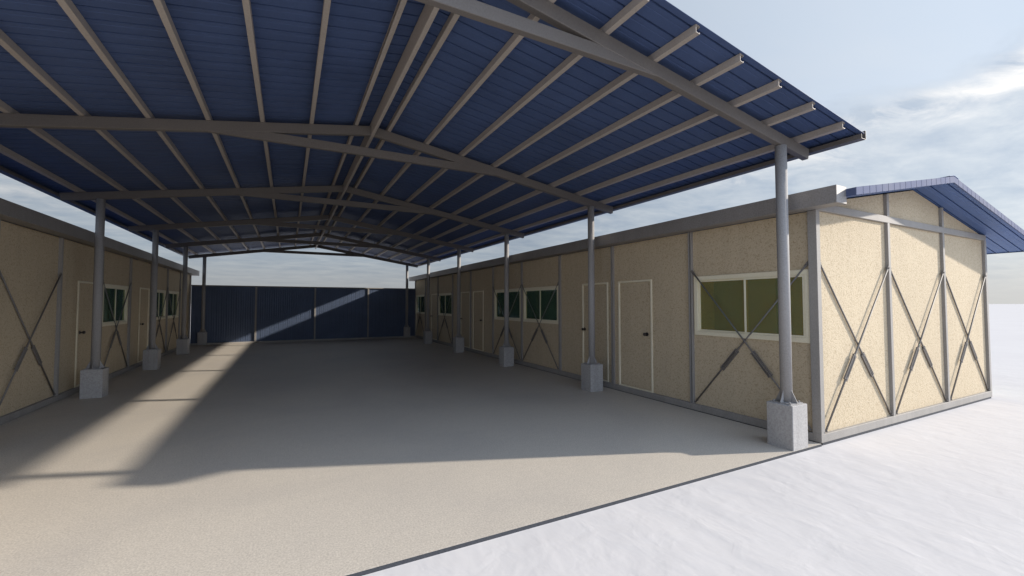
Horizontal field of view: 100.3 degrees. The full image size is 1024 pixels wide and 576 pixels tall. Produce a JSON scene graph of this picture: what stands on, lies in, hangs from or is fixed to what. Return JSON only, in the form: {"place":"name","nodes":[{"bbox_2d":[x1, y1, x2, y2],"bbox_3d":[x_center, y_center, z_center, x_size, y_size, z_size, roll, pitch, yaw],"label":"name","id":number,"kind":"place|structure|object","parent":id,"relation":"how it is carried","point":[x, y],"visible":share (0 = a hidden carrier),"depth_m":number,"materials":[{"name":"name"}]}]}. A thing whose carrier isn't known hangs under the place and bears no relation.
{"place":"outdoors","nodes":[
{"label":"outdoors","id":0,"kind":"place"},
{"bbox_2d":[0,337,819,575],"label":"yard pavement","id":1,"kind":"structure","parent":0,"point":[326,458],"depth_m":4.53,"materials":[{"name":"concrete"}]},
{"bbox_2d":[0,198,198,424],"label":"prefab cabin","id":2,"kind":"object","parent":1,"relation":"on","point":[46,278],"visible":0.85,"depth_m":7.41,"materials":[{"name":"paint"}]},
{"bbox_2d":[74,281,92,387],"bbox_3d":[-8.223,0.861,8.274,0.115,1.965,0.865,1,-2,-28],"label":"door","id":3,"kind":"structure","parent":2,"relation":"in","point":[85,289],"depth_m":8.16,"materials":[{"name":"paint"}]},
{"bbox_2d":[102,284,128,326],"bbox_3d":[-8.958,0.383,9.635,0.063,0.900,1.605,1,-2,-28],"label":"window","id":4,"kind":"structure","parent":2,"relation":"in","point":[117,294],"depth_m":9.62,"materials":[{"name":"green glass"}]},
{"bbox_2d":[137,287,149,362],"bbox_3d":[-9.955,0.982,11.578,0.115,1.965,0.860,1,-2,-28],"label":"door","id":5,"kind":"structure","parent":2,"relation":"in","point":[144,297],"depth_m":11.56,"materials":[{"name":"paint"}]},
{"bbox_2d":[156,290,165,319],"bbox_3d":[-10.662,0.503,12.886,0.063,0.900,1.540,1,-2,-28],"label":"window","id":6,"kind":"structure","parent":2,"relation":"in","point":[161,294],"depth_m":13.20,"materials":[{"name":"green glass"}]},
{"bbox_2d":[168,291,178,317],"bbox_3d":[-11.492,0.561,14.470,0.063,0.900,1.600,1,-2,-28],"label":"window","id":7,"kind":"structure","parent":2,"relation":"in","point":[174,295],"depth_m":14.65,"materials":[{"name":"green glass"}]},
{"bbox_2d":[190,285,414,344],"bbox_3d":[-8.754,1.143,19.018,8.964,2.386,0.200,1,-2,-28],"label":"sheet fence","id":8,"kind":"object","parent":1,"relation":"on","point":[247,314],"visible":1,"depth_m":18.70,"materials":[{"name":"metal"}]},
{"bbox_2d":[0,0,865,450],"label":"yard canopy","id":9,"kind":"object","parent":1,"relation":"on","point":[414,132],"visible":1,"depth_m":5.36,"materials":[{"name":"metal"}]},
{"bbox_2d":[346,444,821,575],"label":"yard edging","id":10,"kind":"object","parent":1,"relation":"attached to","point":[408,560],"visible":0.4,"depth_m":3.26,"materials":[{"name":"grey concrete"}]},
{"bbox_2d":[0,0,1023,303],"label":"sky","id":11,"kind":"structure","parent":0,"point":[935,88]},
{"bbox_2d":[190,304,1023,575],"bbox_3d":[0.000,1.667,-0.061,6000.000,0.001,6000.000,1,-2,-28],"label":"ground","id":12,"kind":"structure","parent":0,"point":[940,494],"depth_m":3.32,"materials":[{"name":"white snow"}]},
{"bbox_2d":[409,175,1023,444],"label":"prefab cabin","id":13,"kind":"object","parent":12,"relation":"on","point":[890,326],"visible":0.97,"depth_m":6.65,"materials":[{"name":"paint"}]},
{"bbox_2d":[416,295,424,313],"bbox_3d":[-4.351,0.779,20.430,0.063,0.900,1.600,1,-2,-28],"label":"window","id":14,"kind":"structure","parent":13,"relation":"in","point":[420,298],"depth_m":20.41,"materials":[{"name":"green glass"}]},
{"bbox_2d":[430,294,436,339],"bbox_3d":[-3.359,1.235,18.459,0.115,1.965,0.880,1,-2,-28],"label":"door","id":15,"kind":"structure","parent":13,"relation":"in","point":[433,316],"depth_m":18.53,"materials":[{"name":"paint"}]},
{"bbox_2d":[438,293,451,315],"bbox_3d":[-2.671,0.662,17.225,0.063,0.900,1.700,1,-2,-28],"label":"window","id":16,"kind":"structure","parent":13,"relation":"in","point":[444,297],"depth_m":17.22,"materials":[{"name":"green glass"}]},
{"bbox_2d":[461,291,469,347],"bbox_3d":[-1.680,1.117,15.254,0.115,1.965,0.880,1,-2,-28],"label":"door","id":17,"kind":"structure","parent":13,"relation":"in","point":[465,296],"depth_m":15.23,"materials":[{"name":"paint"}]},
{"bbox_2d":[473,291,483,350],"bbox_3d":[-1.142,1.080,14.227,0.115,1.965,0.880,1,-2,-28],"label":"door","id":18,"kind":"structure","parent":13,"relation":"in","point":[478,296],"depth_m":14.23,"materials":[{"name":"paint"}]},
{"bbox_2d":[494,288,520,320],"bbox_3d":[-0.126,0.484,12.367,0.063,0.900,1.695,1,-2,-28],"label":"window","id":19,"kind":"structure","parent":13,"relation":"in","point":[515,314],"depth_m":12.18,"materials":[{"name":"green glass"}]},
{"bbox_2d":[523,286,557,323],"bbox_3d":[0.723,0.424,10.747,0.063,0.900,1.695,1,-2,-28],"label":"window","id":20,"kind":"structure","parent":13,"relation":"in","point":[539,298],"depth_m":10.70,"materials":[{"name":"green glass"}]},
{"bbox_2d":[581,282,608,381],"bbox_3d":[1.698,0.881,8.807,0.115,1.965,0.835,1,-2,-28],"label":"door","id":21,"kind":"structure","parent":13,"relation":"in","point":[601,291],"depth_m":8.70,"materials":[{"name":"paint"}]},
{"bbox_2d":[618,279,652,392],"bbox_3d":[2.230,0.844,7.793,0.115,1.965,0.855,1,-2,-28],"label":"door","id":22,"kind":"structure","parent":13,"relation":"in","point":[635,316],"depth_m":7.79,"materials":[{"name":"paint"}]},
{"bbox_2d":[694,269,809,342],"bbox_3d":[3.248,0.247,5.929,0.063,0.900,1.670,1,-2,-28],"label":"window","id":23,"kind":"structure","parent":13,"relation":"in","point":[804,274],"depth_m":5.91,"materials":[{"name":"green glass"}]}
]}

